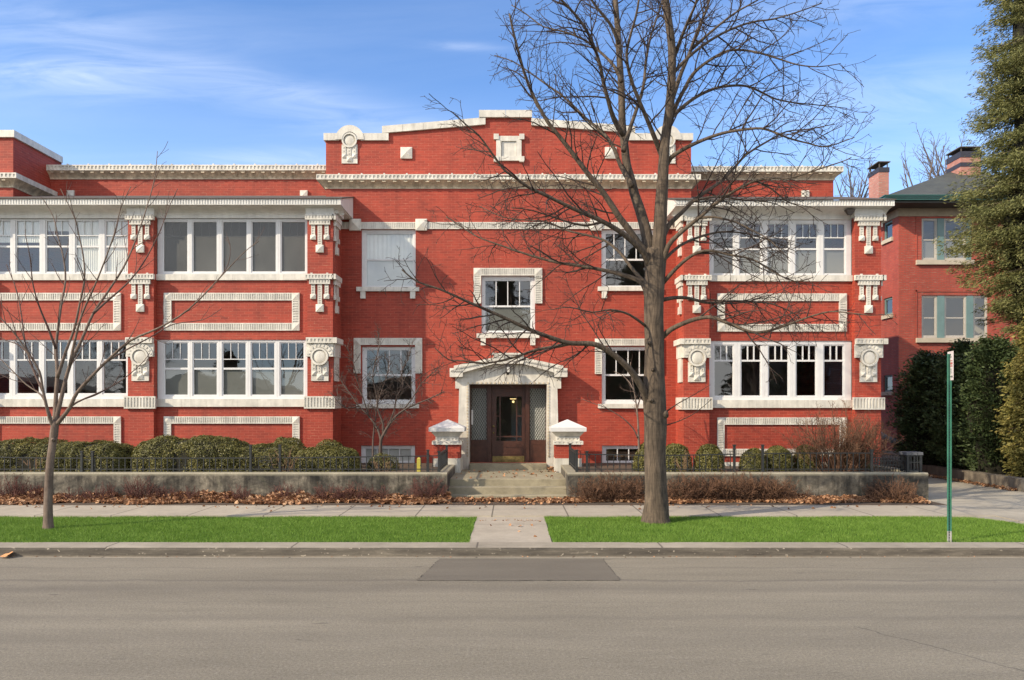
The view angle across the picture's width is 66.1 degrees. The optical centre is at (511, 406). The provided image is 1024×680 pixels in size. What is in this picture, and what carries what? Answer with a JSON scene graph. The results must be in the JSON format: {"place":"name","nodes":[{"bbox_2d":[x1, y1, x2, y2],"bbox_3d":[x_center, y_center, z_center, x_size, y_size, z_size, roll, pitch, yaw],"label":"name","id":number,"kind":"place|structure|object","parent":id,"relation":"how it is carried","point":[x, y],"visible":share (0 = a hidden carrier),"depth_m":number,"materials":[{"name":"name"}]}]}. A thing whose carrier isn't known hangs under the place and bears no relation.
{"place":"outdoors","nodes":[
{"label":"outdoors","id":0,"kind":"place"},
{"bbox_2d":[0,515,476,542],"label":"lawn","id":1,"kind":"structure","parent":0,"point":[266,528],"depth_m":13.82,"materials":[{"name":"plant"}]},
{"bbox_2d":[0,142,264,528],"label":"bare young tree","id":2,"kind":"object","parent":1,"relation":"on","point":[55,419],"visible":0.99,"depth_m":14.16,"materials":[{"name":"brown plant"}]},
{"bbox_2d":[128,463,437,471],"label":"yard","id":3,"kind":"structure","parent":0,"point":[411,466],"depth_m":20.65,"materials":[{"name":"soil"}]},
{"bbox_2d":[0,436,79,471],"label":"clipped hedge","id":4,"kind":"object","parent":3,"relation":"on","point":[27,447],"visible":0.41,"depth_m":19.14,"materials":[{"name":"green plant"}]},
{"bbox_2d":[54,440,134,471],"bbox_3d":[-10.416,1.227,19.649,2.060,0.787,1.548,0,0,0],"label":"clipped hedge","id":5,"kind":"object","parent":3,"relation":"on","point":[105,448],"visible":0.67,"depth_m":19.12,"materials":[{"name":"green plant"}]},
{"bbox_2d":[129,434,249,471],"bbox_3d":[-7.899,1.152,19.616,3.027,0.938,1.539,0,0,0],"label":"clipped hedge","id":6,"kind":"object","parent":3,"relation":"on","point":[205,446],"visible":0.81,"depth_m":19.05,"materials":[{"name":"green plant"}]},
{"bbox_2d":[230,442,304,471],"bbox_3d":[-6.168,1.255,19.730,2.198,0.734,1.465,0,0,0],"label":"clipped hedge","id":7,"kind":"object","parent":3,"relation":"on","point":[259,450],"visible":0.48,"depth_m":19.15,"materials":[{"name":"green plant"}]},
{"bbox_2d":[274,436,306,448],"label":"clipped hedge","id":8,"kind":"object","parent":3,"relation":"on","point":[295,441],"visible":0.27,"depth_m":20.15,"materials":[{"name":"green plant"}]},
{"bbox_2d":[291,445,361,471],"bbox_3d":[-4.520,1.286,19.392,1.713,0.672,1.055,0,0,0],"label":"clipped hedge","id":9,"kind":"object","parent":3,"relation":"on","point":[326,451],"visible":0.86,"depth_m":19.04,"materials":[{"name":"green plant"}]},
{"bbox_2d":[367,452,399,470],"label":"clipped bush","id":10,"kind":"object","parent":3,"relation":"on","point":[381,461],"visible":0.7,"depth_m":19.63,"materials":[{"name":"green plant"}]},
{"bbox_2d":[324,323,451,458],"bbox_3d":[-3.176,-0.247,20.157,3.368,3.720,1.615,0,0,0],"label":"ornamental tree","id":11,"kind":"object","parent":3,"relation":"on","point":[389,422],"visible":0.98,"depth_m":20.03,"materials":[{"name":"brown plant"}]},
{"bbox_2d":[2,500,945,504],"bbox_3d":[-25.140,2.188,17.840,69.720,0.001,1.120,0,0,0],"label":"planting strip","id":12,"kind":"object","parent":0,"point":[616,503],"visible":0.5,"depth_m":17.69,"materials":[{"name":"soil"}]},
{"bbox_2d":[0,470,30,497],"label":"shrub","id":13,"kind":"object","parent":12,"relation":"on","point":[16,489],"visible":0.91,"depth_m":18.00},
{"bbox_2d":[122,475,161,499],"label":"shrub","id":14,"kind":"object","parent":12,"relation":"on","point":[142,488],"visible":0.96,"depth_m":17.98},
{"bbox_2d":[333,481,372,500],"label":"shrub","id":15,"kind":"object","parent":12,"relation":"on","point":[350,490],"visible":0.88,"depth_m":17.94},
{"bbox_2d":[402,474,449,498],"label":"shrub","id":16,"kind":"object","parent":12,"relation":"on","point":[429,490],"visible":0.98,"depth_m":18.00,"materials":[{"name":"plant"}]},
{"bbox_2d":[0,488,930,504],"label":"leaf litter","id":17,"kind":"object","parent":12,"relation":"on","point":[301,497],"visible":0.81,"depth_m":17.88,"materials":[{"name":"brown plant"}]},
{"bbox_2d":[563,469,611,501],"bbox_3d":[1.739,1.824,18.007,1.124,0.799,0.906,0,0,0],"label":"shrub","id":18,"kind":"object","parent":12,"relation":"on","point":[591,489],"visible":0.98,"depth_m":17.88,"materials":[{"name":"plant"}]},
{"bbox_2d":[589,466,633,500],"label":"shrub","id":19,"kind":"object","parent":12,"relation":"on","point":[614,492],"visible":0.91,"depth_m":17.95,"materials":[{"name":"plant"}]},
{"bbox_2d":[617,472,644,500],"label":"shrub","id":20,"kind":"object","parent":12,"relation":"on","point":[639,488],"visible":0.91,"depth_m":17.94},
{"bbox_2d":[667,472,701,499],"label":"shrub","id":21,"kind":"object","parent":12,"relation":"on","point":[672,492],"visible":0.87,"depth_m":17.93,"materials":[{"name":"plant"}]},
{"bbox_2d":[678,470,720,500],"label":"shrub","id":22,"kind":"object","parent":12,"relation":"on","point":[706,492],"visible":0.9,"depth_m":17.88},
{"bbox_2d":[695,465,746,499],"bbox_3d":[4.764,1.766,17.989,0.931,0.914,1.026,0,0,-39],"label":"shrub","id":23,"kind":"object","parent":12,"relation":"on","point":[724,491],"visible":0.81,"depth_m":17.92,"materials":[{"name":"plant"}]},
{"bbox_2d":[726,469,771,501],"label":"shrub","id":24,"kind":"object","parent":12,"relation":"on","point":[749,489],"visible":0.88,"depth_m":17.90,"materials":[{"name":"plant"}]},
{"bbox_2d":[739,470,786,500],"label":"shrub","id":25,"kind":"object","parent":12,"relation":"on","point":[762,493],"visible":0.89,"depth_m":17.90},
{"bbox_2d":[763,475,798,499],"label":"shrub","id":26,"kind":"object","parent":12,"relation":"on","point":[787,492],"visible":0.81,"depth_m":17.94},
{"bbox_2d":[861,469,919,502],"bbox_3d":[8.688,1.820,18.046,1.199,0.809,1.274,0,0,31],"label":"shrub","id":27,"kind":"object","parent":12,"relation":"on","point":[894,490],"visible":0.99,"depth_m":17.92,"materials":[{"name":"plant"}]},
{"bbox_2d":[0,505,995,516],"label":"sidewalk","id":28,"kind":"structure","parent":0,"point":[495,510],"depth_m":16.44,"materials":[{"name":"concrete"}]},
{"bbox_2d":[0,0,1013,197],"label":"sky","id":29,"kind":"structure","parent":0,"point":[92,82],"materials":[{"name":"blue"}]},
{"bbox_2d":[470,517,551,541],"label":"front walk","id":30,"kind":"structure","parent":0,"point":[499,530],"depth_m":13.99,"materials":[{"name":"concrete"}]},
{"bbox_2d":[19,466,879,536],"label":"leaf litter","id":31,"kind":"object","parent":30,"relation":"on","point":[550,468],"visible":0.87,"depth_m":17.50,"materials":[{"name":"brown plant"}]},
{"bbox_2d":[0,558,1023,679],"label":"road","id":32,"kind":"structure","parent":0,"point":[397,619],"depth_m":8.63,"materials":[{"name":"asphalt"}]},
{"bbox_2d":[0,557,1023,557],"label":"gutter silt","id":33,"kind":"object","parent":32,"relation":"on","point":[512,557],"visible":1,"depth_m":12.21,"materials":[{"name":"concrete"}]},
{"bbox_2d":[418,559,619,579],"bbox_3d":[0.089,2.346,11.350,2.739,0.001,1.500,0,0,0],"label":"asphalt patch","id":34,"kind":"object","parent":32,"relation":"on","point":[519,569],"visible":1,"depth_m":11.23,"materials":[{"name":"asphalt"}]},
{"bbox_2d":[578,459,893,471],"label":"yard","id":35,"kind":"structure","parent":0,"point":[610,466],"depth_m":20.32,"materials":[{"name":"soil"}]},
{"bbox_2d":[578,356,640,454],"bbox_3d":[2.600,0.141,19.517,2.272,2.893,0.741,0,0,-32],"label":"bare sapling","id":36,"kind":"object","parent":35,"relation":"on","point":[636,412],"visible":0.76,"depth_m":19.65,"materials":[{"name":"brown plant"}]},
{"bbox_2d":[666,443,691,471],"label":"clipped bush","id":37,"kind":"object","parent":35,"relation":"on","point":[675,449],"visible":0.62,"depth_m":19.33,"materials":[{"name":"green plant"}]},
{"bbox_2d":[694,444,725,471],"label":"clipped bush","id":38,"kind":"object","parent":35,"relation":"on","point":[709,449],"visible":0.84,"depth_m":19.21,"materials":[{"name":"green plant"}]},
{"bbox_2d":[738,448,766,471],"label":"clipped bush","id":39,"kind":"object","parent":35,"relation":"on","point":[755,461],"visible":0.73,"depth_m":19.41,"materials":[{"name":"green plant"}]},
{"bbox_2d":[764,445,793,470],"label":"clipped bush","id":40,"kind":"object","parent":35,"relation":"on","point":[777,449],"visible":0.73,"depth_m":19.56,"materials":[{"name":"green plant"}]},
{"bbox_2d":[793,445,820,470],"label":"clipped bush","id":41,"kind":"object","parent":35,"relation":"on","point":[801,463],"visible":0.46,"depth_m":19.68,"materials":[{"name":"green plant"}]},
{"bbox_2d":[772,399,905,471],"bbox_3d":[8.140,0.697,19.530,3.130,1.880,2.147,0,0,0],"label":"bare shrub","id":42,"kind":"object","parent":35,"relation":"on","point":[820,445],"visible":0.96,"depth_m":19.45,"materials":[{"name":"plant"}]},
{"bbox_2d":[544,515,1023,542],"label":"lawn","id":43,"kind":"structure","parent":0,"point":[757,530],"depth_m":13.82,"materials":[{"name":"plant"}]},
{"bbox_2d":[377,0,897,523],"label":"bare street tree","id":44,"kind":"object","parent":43,"relation":"on","point":[653,246],"visible":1,"depth_m":14.77,"materials":[{"name":"brown plant"}]},
{"bbox_2d":[947,351,953,541],"bbox_3d":[7.106,0.690,12.793,0.065,3.159,0.299,0,0,8],"label":"street sign","id":45,"kind":"object","parent":43,"relation":"on","point":[950,366],"visible":0.99,"depth_m":12.79,"materials":[{"name":"metal"}]},
{"bbox_2d":[881,450,1023,477],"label":"garden bed","id":46,"kind":"object","parent":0,"point":[891,452],"visible":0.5,"depth_m":29.69,"materials":[{"name":"soil"}]},
{"bbox_2d":[885,346,943,465],"bbox_3d":[13.566,0.043,25.472,2.607,3.914,2.841,0,0,0],"label":"yew","id":47,"kind":"object","parent":46,"relation":"on","point":[907,423],"visible":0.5,"depth_m":25.25,"materials":[{"name":"green plant"}]},
{"bbox_2d":[913,338,976,469],"bbox_3d":[13.790,-0.043,23.959,2.822,4.086,2.795,0,0,0],"label":"yew","id":48,"kind":"object","parent":46,"relation":"on","point":[935,421],"visible":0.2,"depth_m":23.92,"materials":[{"name":"green plant"}]},
{"bbox_2d":[932,0,1023,364],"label":"spruce","id":49,"kind":"object","parent":46,"relation":"on","point":[1007,254],"visible":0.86,"depth_m":23.00,"materials":[{"name":"green plant"}]},
{"bbox_2d":[939,332,1019,473],"bbox_3d":[13.844,-0.058,22.598,2.713,4.115,2.816,0,0,0],"label":"yew","id":50,"kind":"object","parent":46,"relation":"on","point":[981,392],"visible":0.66,"depth_m":22.27,"materials":[{"name":"green plant"}]},
{"bbox_2d":[990,309,1023,476],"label":"cypress","id":51,"kind":"object","parent":46,"relation":"on","point":[1012,412],"visible":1,"depth_m":21.05,"materials":[{"name":"green plant"}]},
{"bbox_2d":[928,476,1023,522],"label":"driveway","id":52,"kind":"structure","parent":0,"point":[1004,503],"depth_m":18.61,"materials":[{"name":"concrete"}]},
{"bbox_2d":[883,459,1023,491],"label":"wall","id":53,"kind":"structure","parent":52,"relation":"on","point":[995,479],"depth_m":22.03,"materials":[{"name":"concrete"}]},
{"bbox_2d":[928,474,1016,490],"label":"leaf litter","id":54,"kind":"object","parent":52,"relation":"on","point":[1002,487],"visible":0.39,"depth_m":21.82,"materials":[{"name":"brown plant"}]},
{"label":"ground","id":55,"kind":"structure","parent":0,"visible":0},
{"bbox_2d":[0,465,454,496],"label":"retaining wall","id":56,"kind":"structure","parent":55,"relation":"on","point":[259,483],"depth_m":18.30,"materials":[{"name":"concrete"}]},
{"bbox_2d":[0,444,447,471],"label":"iron fence","id":57,"kind":"object","parent":56,"relation":"on","point":[442,459],"visible":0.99,"depth_m":18.54,"materials":[{"name":"metal"}]},
{"bbox_2d":[0,110,895,468],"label":"apartment building","id":58,"kind":"structure","parent":55,"relation":"on","point":[264,352],"depth_m":22.09,"materials":[{"name":"brick"}]},
{"bbox_2d":[0,219,12,273],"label":"window","id":59,"kind":"structure","parent":58,"relation":"in","point":[6,225],"depth_m":21.26,"materials":[{"name":"white paint"}]},
{"bbox_2d":[0,340,12,398],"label":"window","id":60,"kind":"structure","parent":58,"relation":"in","point":[9,395],"depth_m":21.23,"materials":[{"name":"white paint"}]},
{"bbox_2d":[13,340,41,398],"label":"window","id":61,"kind":"structure","parent":58,"relation":"in","point":[16,395],"depth_m":21.23,"materials":[{"name":"white paint"}]},
{"bbox_2d":[13,219,42,273],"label":"window","id":62,"kind":"structure","parent":58,"relation":"in","point":[33,227],"depth_m":21.25,"materials":[{"name":"white paint"}]},
{"bbox_2d":[42,340,70,398],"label":"window","id":63,"kind":"structure","parent":58,"relation":"in","point":[44,350],"depth_m":21.23,"materials":[{"name":"white paint"}]},
{"bbox_2d":[43,219,71,273],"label":"window","id":64,"kind":"structure","parent":58,"relation":"in","point":[62,224],"depth_m":21.25,"materials":[{"name":"white paint"}]},
{"bbox_2d":[71,340,99,398],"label":"window","id":65,"kind":"structure","parent":58,"relation":"in","point":[73,368],"depth_m":21.23,"materials":[{"name":"white paint"}]},
{"bbox_2d":[72,219,101,273],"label":"window","id":66,"kind":"structure","parent":58,"relation":"in","point":[90,230],"depth_m":21.30,"materials":[{"name":"white paint"}]},
{"bbox_2d":[100,340,127,398],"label":"window","id":67,"kind":"structure","parent":58,"relation":"in","point":[103,395],"depth_m":21.23,"materials":[{"name":"white paint"}]},
{"bbox_2d":[102,219,127,273],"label":"window","id":68,"kind":"structure","parent":58,"relation":"in","point":[108,225],"depth_m":21.30,"materials":[{"name":"white paint"}]},
{"bbox_2d":[158,219,189,273],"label":"window","id":69,"kind":"structure","parent":58,"relation":"in","point":[174,239],"depth_m":21.28,"materials":[{"name":"glass"}]},
{"bbox_2d":[158,340,190,398],"bbox_3d":[-9.115,-0.988,21.267,0.887,1.601,0.074,0,0,0],"label":"window","id":70,"kind":"structure","parent":58,"relation":"in","point":[173,382],"depth_m":21.25,"materials":[{"name":"white paint"}]},
{"bbox_2d":[190,219,219,273],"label":"window","id":71,"kind":"structure","parent":58,"relation":"in","point":[204,233],"depth_m":21.28,"materials":[{"name":"glass"}]},
{"bbox_2d":[191,340,219,398],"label":"window","id":72,"kind":"structure","parent":58,"relation":"in","point":[205,381],"depth_m":21.26,"materials":[{"name":"white paint"}]},
{"bbox_2d":[220,219,248,273],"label":"window","id":73,"kind":"structure","parent":58,"relation":"in","point":[237,230],"depth_m":21.28,"materials":[{"name":"glass"}]},
{"bbox_2d":[220,340,248,398],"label":"window","id":74,"kind":"structure","parent":58,"relation":"in","point":[234,381],"depth_m":21.27,"materials":[{"name":"white paint"}]},
{"bbox_2d":[249,340,276,398],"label":"window","id":75,"kind":"structure","parent":58,"relation":"in","point":[262,380],"depth_m":21.26,"materials":[{"name":"white paint"}]},
{"bbox_2d":[249,219,278,273],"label":"window","id":76,"kind":"structure","parent":58,"relation":"in","point":[267,261],"depth_m":21.28,"materials":[{"name":"glass"}]},
{"bbox_2d":[277,340,306,398],"bbox_3d":[-5.893,-0.988,21.267,0.866,1.601,0.074,0,0,0],"label":"window","id":77,"kind":"structure","parent":58,"relation":"in","point":[291,381],"depth_m":21.26,"materials":[{"name":"white paint"}]},
{"bbox_2d":[279,219,306,273],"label":"window","id":78,"kind":"structure","parent":58,"relation":"in","point":[292,232],"depth_m":21.28,"materials":[{"name":"glass"}]},
{"bbox_2d":[356,230,418,298],"bbox_3d":[-3.509,-4.028,22.329,1.773,1.972,0.238,0,0,0],"label":"window","id":79,"kind":"structure","parent":58,"relation":"in","point":[377,245],"depth_m":22.38,"materials":[{"name":"white paint"}]},
{"bbox_2d":[356,347,418,407],"bbox_3d":[-3.514,-0.813,22.320,1.770,1.744,0.220,0,0,0],"label":"window","id":80,"kind":"structure","parent":58,"relation":"in","point":[364,349],"depth_m":22.36,"materials":[{"name":"white paint"}]},
{"bbox_2d":[361,445,414,462],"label":"window","id":81,"kind":"structure","parent":58,"relation":"in","point":[366,450],"depth_m":22.38,"materials":[{"name":"white paint"}]},
{"bbox_2d":[477,276,538,344],"bbox_3d":[-0.114,-2.707,22.322,1.770,1.970,0.224,0,0,0],"label":"window","id":82,"kind":"structure","parent":58,"relation":"in","point":[505,310],"depth_m":22.38,"materials":[{"name":"white paint"}]},
{"bbox_2d":[492,388,524,461],"bbox_3d":[-0.102,0.552,22.503,0.951,2.138,0.105,0,0,0],"label":"door","id":83,"kind":"structure","parent":58,"relation":"in","point":[502,451],"depth_m":22.50,"materials":[{"name":"brown wood"}]},
{"bbox_2d":[602,445,637,462],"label":"window","id":84,"kind":"structure","parent":58,"relation":"in","point":[604,447],"depth_m":22.36,"materials":[{"name":"white paint"}]},
{"bbox_2d":[598,347,644,407],"bbox_3d":[3.318,-0.813,22.320,1.770,1.744,0.220,0,0,0],"label":"window","id":85,"kind":"structure","parent":58,"relation":"in","point":[607,403],"depth_m":22.36,"materials":[{"name":"white paint"}]},
{"bbox_2d":[598,230,652,297],"bbox_3d":[3.313,-4.032,22.320,1.773,1.963,0.220,0,0,0],"label":"window","id":86,"kind":"structure","parent":58,"relation":"in","point":[603,288],"depth_m":22.36,"materials":[{"name":"white paint"}]},
{"bbox_2d":[709,220,736,274],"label":"window","id":87,"kind":"structure","parent":58,"relation":"in","point":[714,222],"depth_m":21.23,"materials":[{"name":"white paint"}]},
{"bbox_2d":[709,341,736,399],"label":"window","id":88,"kind":"structure","parent":58,"relation":"in","point":[712,360],"depth_m":21.23,"materials":[{"name":"white paint"}]},
{"bbox_2d":[737,220,763,274],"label":"window","id":89,"kind":"structure","parent":58,"relation":"in","point":[739,272],"depth_m":21.25,"materials":[{"name":"white paint"}]},
{"bbox_2d":[737,341,764,399],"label":"window","id":90,"kind":"structure","parent":58,"relation":"in","point":[739,343],"depth_m":21.23,"materials":[{"name":"white paint"}]},
{"bbox_2d":[764,220,791,274],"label":"window","id":91,"kind":"structure","parent":58,"relation":"in","point":[786,266],"depth_m":21.25,"materials":[{"name":"white paint"}]},
{"bbox_2d":[765,341,791,399],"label":"window","id":92,"kind":"structure","parent":58,"relation":"in","point":[786,343],"depth_m":21.23,"materials":[{"name":"white paint"}]},
{"bbox_2d":[792,341,819,399],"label":"window","id":93,"kind":"structure","parent":58,"relation":"in","point":[817,350],"depth_m":21.23,"materials":[{"name":"white paint"}]},
{"bbox_2d":[792,220,820,274],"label":"window","id":94,"kind":"structure","parent":58,"relation":"in","point":[815,253],"depth_m":21.25,"materials":[{"name":"white paint"}]},
{"bbox_2d":[820,341,850,399],"bbox_3d":[8.732,-0.959,21.265,0.840,1.601,0.070,0,0,0],"label":"window","id":95,"kind":"structure","parent":58,"relation":"in","point":[846,345],"depth_m":21.23,"materials":[{"name":"white paint"}]},
{"bbox_2d":[821,220,850,274],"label":"window","id":96,"kind":"structure","parent":58,"relation":"in","point":[834,261],"depth_m":21.25,"materials":[{"name":"white paint"}]},
{"bbox_2d":[449,463,566,498],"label":"entrance steps","id":97,"kind":"structure","parent":55,"relation":"on","point":[520,485],"depth_m":19.10,"materials":[{"name":"concrete"}]},
{"bbox_2d":[429,419,465,472],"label":"brick pier","id":98,"kind":"structure","parent":97,"relation":"on","point":[448,432],"depth_m":20.92,"materials":[{"name":"white ceramic"}]},
{"bbox_2d":[549,419,586,472],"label":"brick pier","id":99,"kind":"structure","parent":97,"relation":"on","point":[565,432],"depth_m":20.92,"materials":[{"name":"white ceramic"}]},
{"bbox_2d":[0,542,1023,556],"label":"curb","id":100,"kind":"structure","parent":55,"relation":"on","point":[513,549],"depth_m":12.28,"materials":[{"name":"concrete"}]},
{"bbox_2d":[561,464,927,498],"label":"retaining wall","id":101,"kind":"structure","parent":55,"relation":"on","point":[839,484],"depth_m":18.30,"materials":[{"name":"concrete"}]},
{"bbox_2d":[568,443,873,471],"bbox_3d":[4.999,1.228,19.642,7.021,0.645,2.256,0,0,0],"label":"iron fence","id":102,"kind":"object","parent":101,"relation":"on","point":[573,458],"visible":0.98,"depth_m":18.54,"materials":[{"name":"metal"}]},
{"bbox_2d":[873,457,904,471],"bbox_3d":[8.882,1.381,18.570,0.773,0.338,0.030,0,0,0],"label":"iron fence","id":103,"kind":"object","parent":101,"relation":"on","point":[887,465],"visible":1,"depth_m":18.56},
{"bbox_2d":[899,451,922,471],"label":"iron fence","id":104,"kind":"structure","parent":101,"relation":"on","point":[913,461],"depth_m":18.47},
{"bbox_2d":[835,154,879,197],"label":"tree","id":105,"kind":"object","parent":55,"relation":"on","point":[866,194],"visible":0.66,"depth_m":51.67,"materials":[{"name":"grey plant"}]},
{"bbox_2d":[900,133,953,187],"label":"tree","id":106,"kind":"object","parent":55,"relation":"on","point":[931,170],"visible":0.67,"depth_m":55.58,"materials":[{"name":"grey plant"}]},
{"bbox_2d":[910,122,966,181],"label":"tree","id":107,"kind":"object","parent":55,"relation":"on","point":[929,160],"visible":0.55,"depth_m":59.97,"materials":[{"name":"grey plant"}]},
{"bbox_2d":[867,146,1018,450],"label":"brick house","id":108,"kind":"structure","parent":55,"relation":"on","point":[928,302],"depth_m":33.02,"materials":[{"name":"brick"}]},
{"bbox_2d":[922,218,936,259],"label":"window","id":109,"kind":"structure","parent":108,"relation":"in","point":[929,251],"depth_m":33.07,"materials":[{"name":"grey paint"}]},
{"bbox_2d":[922,296,936,337],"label":"window","id":110,"kind":"structure","parent":108,"relation":"in","point":[935,297],"depth_m":33.05,"materials":[{"name":"grey paint"}]},
{"bbox_2d":[944,218,965,259],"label":"window","id":111,"kind":"structure","parent":108,"relation":"in","point":[949,242],"depth_m":33.07,"materials":[{"name":"grey paint"}]},
{"bbox_2d":[944,296,965,337],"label":"window","id":112,"kind":"structure","parent":108,"relation":"in","point":[964,297],"depth_m":33.07,"materials":[{"name":"grey paint"}]},
{"bbox_2d":[973,296,986,337],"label":"window","id":113,"kind":"structure","parent":108,"relation":"in","point":[985,313],"depth_m":33.07,"materials":[{"name":"grey paint"}]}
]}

